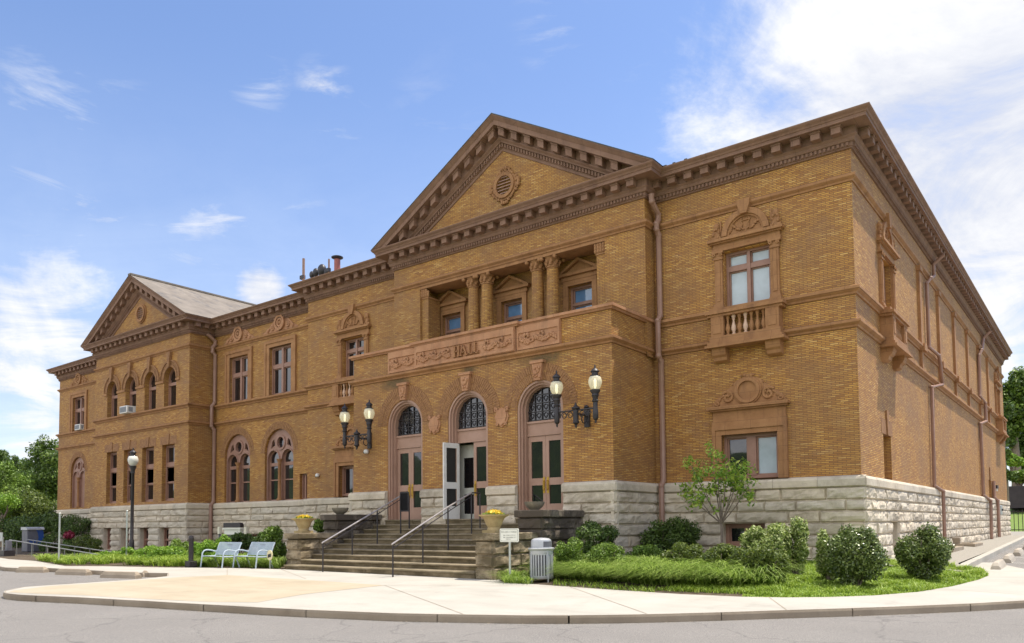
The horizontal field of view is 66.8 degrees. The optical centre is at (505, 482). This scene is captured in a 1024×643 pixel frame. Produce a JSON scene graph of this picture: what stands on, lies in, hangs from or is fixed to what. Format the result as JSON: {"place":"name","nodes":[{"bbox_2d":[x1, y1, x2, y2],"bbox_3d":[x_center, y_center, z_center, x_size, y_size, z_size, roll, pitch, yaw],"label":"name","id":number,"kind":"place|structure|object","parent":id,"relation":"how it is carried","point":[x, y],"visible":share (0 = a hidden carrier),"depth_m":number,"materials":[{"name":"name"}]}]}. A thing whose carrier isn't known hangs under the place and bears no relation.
{"place":"outdoors","nodes":[
{"label":"outdoors","id":0,"kind":"place"},
{"bbox_2d":[0,545,287,568],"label":"garden bed","id":1,"kind":"object","parent":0,"point":[21,555],"visible":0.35,"depth_m":30.49,"materials":[{"name":"green plant"}]},
{"bbox_2d":[0,540,14,555],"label":"stone post","id":2,"kind":"object","parent":1,"relation":"on","point":[8,551],"visible":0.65,"depth_m":37.01,"materials":[{"name":"grey stone"}]},
{"bbox_2d":[0,491,24,545],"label":"tree","id":3,"kind":"object","parent":1,"relation":"on","point":[9,499],"visible":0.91,"depth_m":53.83,"materials":[{"name":"green plant"}]},
{"bbox_2d":[21,527,44,551],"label":"book return box","id":4,"kind":"object","parent":1,"relation":"on","point":[34,533],"visible":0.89,"depth_m":42.06,"materials":[{"name":"grey metal"}]},
{"bbox_2d":[0,508,70,547],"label":"shrub","id":5,"kind":"object","parent":1,"relation":"on","point":[48,520],"visible":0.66,"depth_m":47.91,"materials":[{"name":"green plant"}]},
{"bbox_2d":[38,532,60,551],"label":"shrub","id":6,"kind":"object","parent":1,"relation":"on","point":[51,539],"visible":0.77,"depth_m":41.92,"materials":[{"name":"green plant"}]},
{"bbox_2d":[9,539,97,555],"bbox_3d":[-20.185,2.977,34.837,10.454,0.820,0.050,-3,-4,38],"label":"ramp railing","id":7,"kind":"object","parent":1,"relation":"on","point":[82,552],"visible":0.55,"depth_m":35.35,"materials":[{"name":"brown metal"}]},
{"bbox_2d":[61,530,74,550],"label":"flowering shrub","id":8,"kind":"object","parent":1,"relation":"on","point":[69,535],"visible":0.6,"depth_m":40.37,"materials":[{"name":"red plant"}]},
{"bbox_2d":[60,514,91,545],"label":"shrub","id":9,"kind":"object","parent":1,"relation":"on","point":[82,526],"visible":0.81,"depth_m":44.08,"materials":[{"name":"green plant"}]},
{"bbox_2d":[61,534,102,553],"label":"shrub","id":10,"kind":"object","parent":1,"relation":"on","point":[88,539],"visible":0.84,"depth_m":39.68,"materials":[{"name":"green plant"}]},
{"bbox_2d":[33,551,199,566],"bbox_3d":[-14.889,2.947,30.567,6.685,0.402,12.124,2,-4,-33],"label":"daylily border","id":11,"kind":"object","parent":1,"relation":"on","point":[156,560],"visible":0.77,"depth_m":29.17,"materials":[{"name":"green plant"}]},
{"bbox_2d":[99,546,138,557],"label":"shrub","id":12,"kind":"object","parent":1,"relation":"on","point":[123,551],"visible":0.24,"depth_m":32.13,"materials":[{"name":"green plant"}]},
{"bbox_2d":[128,448,138,549],"bbox_3d":[-17.590,0.889,36.569,0.475,5.123,0.475,-3,-4,38],"label":"lamp post","id":13,"kind":"object","parent":1,"relation":"on","point":[133,459],"visible":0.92,"depth_m":36.51,"materials":[{"name":"black metal"}]},
{"bbox_2d":[129,545,188,557],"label":"shrub","id":14,"kind":"object","parent":1,"relation":"on","point":[154,550],"visible":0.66,"depth_m":30.23,"materials":[{"name":"green plant"}]},
{"bbox_2d":[169,538,188,553],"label":"shrub","id":15,"kind":"object","parent":1,"relation":"on","point":[175,542],"visible":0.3,"depth_m":31.49,"materials":[{"name":"green plant"}]},
{"bbox_2d":[185,535,196,567],"bbox_3d":[-10.611,2.312,26.174,0.288,1.080,0.288,-3,-4,38],"label":"bollard","id":16,"kind":"object","parent":1,"relation":"on","point":[190,563],"visible":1,"depth_m":26.11,"materials":[{"name":"black metal"}]},
{"bbox_2d":[194,539,232,558],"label":"shrub","id":17,"kind":"object","parent":1,"relation":"on","point":[204,546],"visible":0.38,"depth_m":27.79,"materials":[{"name":"green plant"}]},
{"bbox_2d":[200,542,241,567],"bbox_3d":[-9.516,2.410,25.940,1.300,0.838,0.763,-3,-4,38],"label":"park bench","id":18,"kind":"object","parent":1,"relation":"on","point":[227,548],"visible":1,"depth_m":26.07,"materials":[{"name":"grey metal"}]},
{"bbox_2d":[222,523,243,536],"bbox_3d":[-11.857,2.481,33.805,1.347,1.478,0.252,-3,-4,38],"label":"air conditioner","id":19,"kind":"object","parent":1,"relation":"on","point":[228,531],"visible":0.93,"depth_m":33.77,"materials":[{"name":"white metal"}]},
{"bbox_2d":[183,552,286,568],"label":"ornamental grass","id":20,"kind":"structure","parent":1,"relation":"on","point":[279,562],"depth_m":26.18,"materials":[{"name":"green plant"}]},
{"bbox_2d":[228,532,254,553],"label":"shrub","id":21,"kind":"object","parent":1,"relation":"on","point":[247,538],"visible":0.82,"depth_m":31.14,"materials":[{"name":"green plant"}]},
{"bbox_2d":[232,542,274,568],"bbox_3d":[-8.266,2.373,25.470,1.300,0.838,0.763,-3,-4,38],"label":"park bench","id":22,"kind":"object","parent":1,"relation":"on","point":[259,548],"visible":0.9,"depth_m":25.61,"materials":[{"name":"grey metal"}]},
{"bbox_2d":[260,525,286,558],"bbox_3d":[-8.270,2.238,27.708,0.942,1.473,0.890,0,-3,-5],"label":"shrub","id":23,"kind":"object","parent":1,"relation":"on","point":[272,534],"visible":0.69,"depth_m":27.53,"materials":[{"name":"green plant"}]},
{"bbox_2d":[0,543,1023,642],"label":"road","id":24,"kind":"structure","parent":0,"point":[33,622],"depth_m":11.69,"materials":[{"name":"grey asphalt"}]},
{"bbox_2d":[15,566,48,572],"bbox_3d":[-16.128,2.954,26.444,1.182,0.198,0.259,-1,-3,15],"label":"wheel stop","id":25,"kind":"object","parent":24,"relation":"on","point":[22,569],"visible":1,"depth_m":26.33,"materials":[{"name":"concrete"}]},
{"bbox_2d":[55,568,91,575],"bbox_3d":[-13.877,2.859,24.920,1.461,0.197,0.259,-2,-3,24],"label":"wheel stop","id":26,"kind":"object","parent":24,"relation":"on","point":[65,571],"visible":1,"depth_m":24.78,"materials":[{"name":"concrete"}]},
{"bbox_2d":[100,571,141,578],"bbox_3d":[-11.539,2.756,23.256,1.517,0.197,0.259,-2,-3,25],"label":"wheel stop","id":27,"kind":"object","parent":24,"relation":"on","point":[121,574],"visible":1,"depth_m":23.12,"materials":[{"name":"concrete"}]},
{"bbox_2d":[0,566,1023,623],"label":"kerb","id":28,"kind":"structure","parent":24,"relation":"on","point":[666,617],"depth_m":12.72,"materials":[{"name":"concrete"}]},
{"bbox_2d":[0,558,1023,615],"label":"sidewalk","id":29,"kind":"structure","parent":0,"point":[483,596],"depth_m":14.75,"materials":[{"name":"concrete"}]},
{"bbox_2d":[10,575,381,601],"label":"tan paving","id":30,"kind":"structure","parent":29,"relation":"on","point":[225,588],"depth_m":17.80,"materials":[{"name":"concrete"}]},
{"bbox_2d":[284,510,583,579],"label":"entrance steps","id":31,"kind":"structure","parent":29,"relation":"on","point":[476,553],"depth_m":22.76,"materials":[{"name":"stone"}]},
{"bbox_2d":[291,514,315,532],"bbox_3d":[-6.525,1.303,25.054,0.792,0.628,0.792,-3,-4,38],"label":"planter urn","id":32,"kind":"object","parent":31,"relation":"on","point":[303,522],"visible":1,"depth_m":24.87,"materials":[{"name":"stone"}]},
{"bbox_2d":[321,496,409,571],"bbox_3d":[-4.316,1.535,24.369,0.047,2.364,3.657,-3,-4,38],"label":"handrail","id":33,"kind":"object","parent":31,"relation":"on","point":[323,545],"visible":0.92,"depth_m":24.10,"materials":[{"name":"black metal"}]},
{"bbox_2d":[400,492,408,511],"bbox_3d":[-3.299,0.623,25.314,0.408,0.637,0.050,-3,-4,38],"label":"notice board","id":34,"kind":"object","parent":33,"relation":"attached to","point":[404,501],"visible":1,"depth_m":25.30,"materials":[{"name":"black metal"}]},
{"bbox_2d":[391,492,480,576],"bbox_3d":[-1.895,1.403,22.018,0.048,2.362,3.693,-3,-4,38],"label":"handrail","id":35,"kind":"object","parent":31,"relation":"on","point":[423,523],"visible":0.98,"depth_m":22.12,"materials":[{"name":"black metal"}]},
{"bbox_2d":[479,509,508,532],"bbox_3d":[-0.302,0.967,19.789,0.792,0.626,0.792,-3,-4,38],"label":"planter urn","id":36,"kind":"object","parent":31,"relation":"on","point":[493,519],"visible":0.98,"depth_m":19.60,"materials":[{"name":"stone"}]},
{"bbox_2d":[524,501,544,509],"bbox_3d":[0.785,0.634,21.241,0.562,0.230,0.558,-3,-4,38],"label":"planter bowl","id":37,"kind":"object","parent":31,"relation":"on","point":[535,505],"visible":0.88,"depth_m":21.04,"materials":[{"name":"grey stone"}]},
{"bbox_2d":[0,0,1023,485],"label":"sky","id":38,"kind":"structure","parent":0,"point":[218,147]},
{"bbox_2d":[49,509,1023,562],"bbox_3d":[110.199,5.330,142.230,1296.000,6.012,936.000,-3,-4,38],"label":"ground","id":39,"kind":"structure","parent":0,"point":[1014,516],"depth_m":66.17,"materials":[{"name":"green plant"}]},
{"bbox_2d":[0,460,35,541],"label":"tree","id":40,"kind":"object","parent":39,"relation":"on","point":[12,480],"visible":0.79,"depth_m":65.19,"materials":[{"name":"green plant"}]},
{"bbox_2d":[10,454,37,479],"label":"tree","id":41,"kind":"object","parent":39,"relation":"on","point":[15,458],"visible":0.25,"depth_m":149.72,"materials":[{"name":"green plant"}]},
{"bbox_2d":[0,485,56,523],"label":"tree","id":42,"kind":"object","parent":39,"relation":"on","point":[34,504],"visible":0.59,"depth_m":54.68,"materials":[{"name":"green plant"}]},
{"bbox_2d":[18,434,58,507],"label":"tree","id":43,"kind":"object","parent":39,"relation":"on","point":[44,458],"visible":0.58,"depth_m":66.58,"materials":[{"name":"green plant"}]},
{"bbox_2d":[46,102,1012,560],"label":"public hall","id":44,"kind":"structure","parent":39,"relation":"on","point":[802,318],"depth_m":25.45,"materials":[{"name":"brick"}]},
{"bbox_2d":[68,452,86,507],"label":"window","id":45,"kind":"structure","parent":44,"relation":"in","point":[80,466],"depth_m":49.46,"materials":[{"name":"paint"}]},
{"bbox_2d":[69,389,87,431],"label":"window","id":46,"kind":"structure","parent":44,"relation":"in","point":[81,404],"depth_m":49.89,"materials":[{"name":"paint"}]},
{"bbox_2d":[103,367,120,416],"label":"window","id":47,"kind":"structure","parent":44,"relation":"in","point":[112,377],"depth_m":44.00,"materials":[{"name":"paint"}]},
{"bbox_2d":[105,442,118,503],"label":"window","id":48,"kind":"structure","parent":44,"relation":"in","point":[112,447],"depth_m":43.79,"materials":[{"name":"paint"}]},
{"bbox_2d":[122,440,136,502],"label":"window","id":49,"kind":"structure","parent":44,"relation":"in","point":[128,445],"depth_m":42.60,"materials":[{"name":"paint"}]},
{"bbox_2d":[121,362,139,405],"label":"window","id":50,"kind":"structure","parent":44,"relation":"in","point":[135,382],"depth_m":42.69,"materials":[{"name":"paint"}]},
{"bbox_2d":[140,437,155,501],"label":"window","id":51,"kind":"structure","parent":44,"relation":"in","point":[147,442],"depth_m":41.34,"materials":[{"name":"paint"}]},
{"bbox_2d":[140,357,159,409],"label":"window","id":52,"kind":"structure","parent":44,"relation":"in","point":[150,368],"depth_m":41.43,"materials":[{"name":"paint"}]},
{"bbox_2d":[160,434,176,500],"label":"window","id":53,"kind":"structure","parent":44,"relation":"in","point":[170,449],"depth_m":40.08,"materials":[{"name":"paint"}]},
{"bbox_2d":[159,351,179,405],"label":"window","id":54,"kind":"structure","parent":44,"relation":"in","point":[175,372],"depth_m":40.21,"materials":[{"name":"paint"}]},
{"bbox_2d":[221,427,253,502],"bbox_3d":[-13.219,-0.892,38.453,2.863,3.714,0.399,-3,-4,38],"label":"window","id":55,"kind":"structure","parent":44,"relation":"in","point":[238,457],"depth_m":38.43,"materials":[{"name":"paint"}]},
{"bbox_2d":[224,346,252,403],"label":"window","id":56,"kind":"structure","parent":44,"relation":"in","point":[242,367],"depth_m":38.68,"materials":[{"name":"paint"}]},
{"bbox_2d":[260,421,297,500],"bbox_3d":[-10.555,-1.026,36.394,2.891,3.714,0.399,-3,-4,38],"label":"window","id":57,"kind":"structure","parent":44,"relation":"in","point":[280,456],"depth_m":36.39,"materials":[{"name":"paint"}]},
{"bbox_2d":[264,334,296,395],"bbox_3d":[-10.534,-5.464,36.551,2.398,2.642,0.338,-3,-4,38],"label":"window","id":58,"kind":"structure","parent":44,"relation":"in","point":[284,358],"depth_m":36.61,"materials":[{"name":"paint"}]},
{"bbox_2d":[309,264,327,277],"bbox_3d":[-8.991,-10.093,37.526,1.487,0.896,0.392,-3,-4,38],"label":"floodlight rack","id":59,"kind":"object","parent":44,"relation":"on","point":[321,269],"visible":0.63,"depth_m":37.34,"materials":[{"name":"black metal"}]},
{"bbox_2d":[330,424,353,496],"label":"window","id":60,"kind":"structure","parent":44,"relation":"in","point":[343,457],"depth_m":32.74,"materials":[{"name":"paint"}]},
{"bbox_2d":[333,304,371,378],"bbox_3d":[-6.357,-5.925,32.600,2.203,3.053,0.504,-3,-4,38],"label":"window","id":61,"kind":"structure","parent":44,"relation":"in","point":[353,324],"depth_m":32.70,"materials":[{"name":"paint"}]},
{"bbox_2d":[339,400,374,449],"bbox_3d":[-5.128,-2.022,27.609,1.666,1.713,0.831,-3,-4,38],"label":"wall lantern","id":62,"kind":"object","parent":44,"relation":"attached to","point":[369,413],"depth_m":27.36,"materials":[{"name":"black metal"}]},
{"bbox_2d":[398,448,410,519],"bbox_3d":[-3.558,0.047,27.189,0.647,2.491,0.128,-3,-4,38],"label":"door","id":63,"kind":"structure","parent":44,"relation":"in","point":[404,455],"depth_m":27.23,"materials":[{"name":"paint"}]},
{"bbox_2d":[411,447,421,518],"bbox_3d":[-3.040,0.021,26.789,0.647,2.491,0.128,-3,-4,38],"label":"door","id":64,"kind":"structure","parent":44,"relation":"in","point":[415,452],"depth_m":26.88,"materials":[{"name":"paint"}]},
{"bbox_2d":[443,442,459,518],"bbox_3d":[-1.788,-0.062,25.448,0.120,2.491,0.649,-3,-4,43],"label":"door","id":65,"kind":"structure","parent":44,"relation":"in","point":[450,485],"depth_m":25.43,"materials":[{"name":"white paint"}]},
{"bbox_2d":[439,290,467,336],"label":"window","id":66,"kind":"structure","parent":44,"relation":"in","point":[451,302],"depth_m":29.62,"materials":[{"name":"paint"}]},
{"bbox_2d":[460,444,473,518],"bbox_3d":[-0.979,-0.033,25.712,1.764,2.491,0.043,-3,-4,38],"label":"inner door","id":67,"kind":"structure","parent":44,"relation":"in","point":[466,451],"depth_m":25.95,"materials":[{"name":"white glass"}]},
{"bbox_2d":[474,441,486,518],"bbox_3d":[-0.786,-0.092,25.047,0.647,2.491,0.128,-3,-4,38],"label":"door","id":68,"kind":"structure","parent":44,"relation":"in","point":[479,447],"depth_m":25.12,"materials":[{"name":"paint"}]},
{"bbox_2d":[493,275,530,324],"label":"window","id":69,"kind":"structure","parent":44,"relation":"in","point":[511,288],"depth_m":27.88,"materials":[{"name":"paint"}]},
{"bbox_2d":[528,435,546,509],"bbox_3d":[0.956,-0.180,23.701,0.647,2.491,0.128,-3,-4,38],"label":"door","id":70,"kind":"structure","parent":44,"relation":"in","point":[537,444],"depth_m":23.74,"materials":[{"name":"paint"}]},
{"bbox_2d":[546,434,561,509],"bbox_3d":[1.474,-0.206,23.300,0.647,2.491,0.128,-3,-4,38],"label":"door","id":71,"kind":"structure","parent":44,"relation":"in","point":[553,469],"depth_m":23.36,"materials":[{"name":"paint"}]},
{"bbox_2d":[550,365,601,427],"bbox_3d":[2.102,-2.385,22.022,1.666,1.713,0.831,-3,-4,38],"label":"wall lantern","id":72,"kind":"object","parent":44,"relation":"attached to","point":[594,383],"depth_m":21.79,"materials":[{"name":"black metal"}]},
{"bbox_2d":[559,257,596,311],"bbox_3d":[2.536,-6.296,26.079,1.728,2.506,0.446,-3,-4,38],"label":"window","id":73,"kind":"structure","parent":44,"relation":"in","point":[580,271],"depth_m":26.14,"materials":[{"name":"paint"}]},
{"bbox_2d":[726,523,764,545],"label":"window","id":74,"kind":"structure","parent":44,"relation":"in","point":[733,531],"depth_m":22.42,"materials":[{"name":"paint"}]},
{"bbox_2d":[707,197,784,308],"bbox_3d":[6.934,-6.594,22.327,2.203,3.053,0.504,-3,-4,38],"label":"window","id":75,"kind":"structure","parent":44,"relation":"in","point":[749,278],"depth_m":22.36,"materials":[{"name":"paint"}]},
{"bbox_2d":[707,373,789,479],"bbox_3d":[6.934,-1.607,22.085,2.333,3.032,0.490,-3,-4,38],"label":"window","id":76,"kind":"structure","parent":44,"relation":"in","point":[750,405],"depth_m":22.03,"materials":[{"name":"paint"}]},
{"bbox_2d":[881,410,892,436],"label":"window","id":77,"kind":"structure","parent":44,"relation":"in","point":[886,426],"depth_m":22.68,"materials":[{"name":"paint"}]},
{"bbox_2d":[876,213,899,310],"bbox_3d":[11.453,-6.571,23.518,0.504,3.053,2.203,-3,-4,38],"label":"window","id":78,"kind":"structure","parent":44,"relation":"in","point":[885,241],"depth_m":23.34,"materials":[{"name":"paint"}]},
{"bbox_2d":[994,366,1001,414],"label":"window","id":79,"kind":"structure","parent":44,"relation":"in","point":[997,384],"depth_m":46.57,"materials":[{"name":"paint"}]},
{"bbox_2d":[1003,401,1014,500],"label":"tree","id":80,"kind":"object","parent":39,"relation":"on","point":[1008,409],"visible":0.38,"depth_m":67.85,"materials":[{"name":"green plant"}]},
{"bbox_2d":[1002,366,1023,470],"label":"tree","id":81,"kind":"object","parent":39,"relation":"on","point":[1013,389],"visible":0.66,"depth_m":85.29,"materials":[{"name":"green plant"}]},
{"bbox_2d":[1006,453,1023,485],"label":"tree","id":82,"kind":"object","parent":39,"relation":"on","point":[1016,460],"visible":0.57,"depth_m":77.09,"materials":[{"name":"green plant"}]},
{"bbox_2d":[1006,432,1023,469],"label":"tree","id":83,"kind":"object","parent":39,"relation":"on","point":[1021,441],"visible":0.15,"depth_m":88.83,"materials":[{"name":"green plant"}]},
{"bbox_2d":[1009,486,1023,508],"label":"dark shed","id":84,"kind":"structure","parent":39,"relation":"on","point":[1016,497],"depth_m":71.22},
{"bbox_2d":[1009,469,1023,485],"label":"tree","id":85,"kind":"object","parent":39,"relation":"on","point":[1017,479],"visible":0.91,"depth_m":73.34,"materials":[{"name":"green plant"}]},
{"bbox_2d":[500,577,787,596],"bbox_3d":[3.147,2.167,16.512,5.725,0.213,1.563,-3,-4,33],"label":"lawn grass","id":86,"kind":"structure","parent":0,"point":[722,588],"depth_m":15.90,"materials":[{"name":"green plant"}]},
{"bbox_2d":[500,528,518,578],"bbox_3d":[0.092,1.779,18.782,0.570,1.342,0.041,-3,-4,38],"label":"direction sign","id":87,"kind":"object","parent":86,"relation":"on","point":[509,535],"visible":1,"depth_m":18.78,"materials":[{"name":"metal"}]},
{"bbox_2d":[485,568,545,583],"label":"ornamental grass","id":88,"kind":"object","parent":86,"relation":"on","point":[517,577],"depth_m":18.32,"materials":[{"name":"green plant"}]},
{"bbox_2d":[528,538,554,581],"bbox_3d":[0.853,1.841,18.593,0.641,1.051,0.637,-3,-4,38],"label":"litter bin","id":89,"kind":"object","parent":86,"relation":"on","point":[541,551],"visible":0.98,"depth_m":18.37,"materials":[{"name":"silver metal"}]},
{"bbox_2d":[554,537,586,564],"bbox_3d":[1.645,1.882,19.599,0.855,1.043,0.994,-3,-4,38],"label":"spirea","id":90,"kind":"object","parent":86,"relation":"on","point":[567,552],"visible":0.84,"depth_m":19.35,"materials":[{"name":"green plant"}]},
{"bbox_2d":[575,520,619,556],"bbox_3d":[2.437,1.680,20.851,1.188,1.402,1.257,-3,-4,38],"label":"bush","id":91,"kind":"object","parent":86,"relation":"on","point":[609,534],"visible":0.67,"depth_m":20.63,"materials":[{"name":"green plant"}]},
{"bbox_2d":[586,542,624,564],"bbox_3d":[2.454,1.902,19.115,0.983,0.898,0.900,-1,-3,8],"label":"spirea","id":92,"kind":"object","parent":86,"relation":"on","point":[603,550],"visible":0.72,"depth_m":18.89,"materials":[{"name":"green plant"}]},
{"bbox_2d":[625,544,662,558],"bbox_3d":[3.556,1.940,20.010,0.850,0.744,1.105,0,-3,-18],"label":"spirea","id":93,"kind":"object","parent":86,"relation":"on","point":[648,550],"visible":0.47,"depth_m":19.78,"materials":[{"name":"green plant"}]},
{"bbox_2d":[499,552,813,587],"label":"ornamental grass","id":94,"kind":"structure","parent":86,"relation":"on","point":[632,569],"depth_m":16.77,"materials":[{"name":"green plant"}]},
{"bbox_2d":[638,514,701,557],"bbox_3d":[4.640,1.591,22.145,1.904,1.395,1.870,-3,-4,38],"label":"bush","id":95,"kind":"object","parent":86,"relation":"on","point":[662,536],"visible":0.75,"depth_m":21.68,"materials":[{"name":"green plant"}]},
{"bbox_2d":[659,541,704,565],"bbox_3d":[4.144,1.794,18.161,1.183,0.897,0.834,-3,-4,38],"label":"spirea","id":96,"kind":"object","parent":86,"relation":"on","point":[691,552],"visible":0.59,"depth_m":17.96,"materials":[{"name":"green plant"}]},
{"bbox_2d":[675,440,759,542],"bbox_3d":[5.445,0.526,20.399,2.456,3.360,1.522,-3,-4,38],"label":"young tree","id":97,"kind":"object","parent":86,"relation":"on","point":[736,482],"visible":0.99,"depth_m":20.37,"materials":[{"name":"green plant"}]},
{"bbox_2d":[700,543,746,566],"bbox_3d":[4.935,1.770,17.295,1.158,0.872,1.076,-3,-4,38],"label":"spirea","id":98,"kind":"object","parent":86,"relation":"on","point":[723,551],"visible":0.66,"depth_m":17.24,"materials":[{"name":"green plant"}]},
{"bbox_2d":[742,556,988,596],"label":"lawn","id":99,"kind":"structure","parent":0,"point":[863,585],"depth_m":16.25,"materials":[{"name":"green plant"}]},
{"bbox_2d":[738,522,791,562],"bbox_3d":[5.804,1.517,17.542,1.188,1.306,1.340,-3,-4,38],"label":"bush","id":100,"kind":"object","parent":99,"relation":"on","point":[777,537],"visible":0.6,"depth_m":17.34,"materials":[{"name":"green plant"}]},
{"bbox_2d":[740,542,791,583],"bbox_3d":[5.447,1.725,16.276,1.135,0.955,1.058,-3,-4,38],"label":"spirea","id":101,"kind":"object","parent":99,"relation":"on","point":[765,556],"visible":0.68,"depth_m":16.03,"materials":[{"name":"green plant"}]},
{"bbox_2d":[783,515,809,574],"bbox_3d":[6.617,1.465,17.792,0.709,1.436,0.734,-3,-4,38],"label":"bush","id":102,"kind":"object","parent":99,"relation":"on","point":[799,531],"visible":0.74,"depth_m":17.61,"materials":[{"name":"green plant"}]},
{"bbox_2d":[813,528,838,579],"bbox_3d":[7.064,1.585,16.916,0.629,1.213,0.696,-3,-4,38],"label":"bush","id":103,"kind":"object","parent":99,"relation":"on","point":[820,563],"visible":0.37,"depth_m":16.85,"materials":[{"name":"green plant"}]},
{"bbox_2d":[822,523,890,585],"bbox_3d":[7.205,1.507,15.990,1.310,1.388,1.283,-3,-4,38],"label":"bush","id":104,"kind":"object","parent":99,"relation":"on","point":[853,555],"visible":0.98,"depth_m":15.70,"materials":[{"name":"green plant"}]},
{"bbox_2d":[893,521,954,579],"bbox_3d":[9.388,1.561,17.460,1.247,1.390,1.234,-3,-4,38],"label":"bush","id":105,"kind":"object","parent":99,"relation":"on","point":[924,553],"visible":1,"depth_m":17.27,"materials":[{"name":"green plant"}]},
{"bbox_2d":[890,531,1023,570],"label":"sidewalk","id":106,"kind":"structure","parent":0,"point":[967,552],"depth_m":29.64,"materials":[{"name":"beige concrete"}]},
{"bbox_2d":[952,538,982,546],"bbox_3d":[18.767,2.445,31.557,0.806,0.468,2.448,-3,-4,38],"label":"window well","id":107,"kind":"object","parent":106,"relation":"on","point":[956,541],"depth_m":30.80,"materials":[{"name":"concrete"}]},
{"bbox_2d":[984,542,1023,568],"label":"parking lot","id":108,"kind":"structure","parent":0,"point":[1018,562],"depth_m":25.53,"materials":[{"name":"concrete"}]},
{"bbox_2d":[959,536,1023,566],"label":"kerb","id":109,"kind":"structure","parent":108,"relation":"on","point":[983,558],"depth_m":26.14,"materials":[{"name":"concrete"}]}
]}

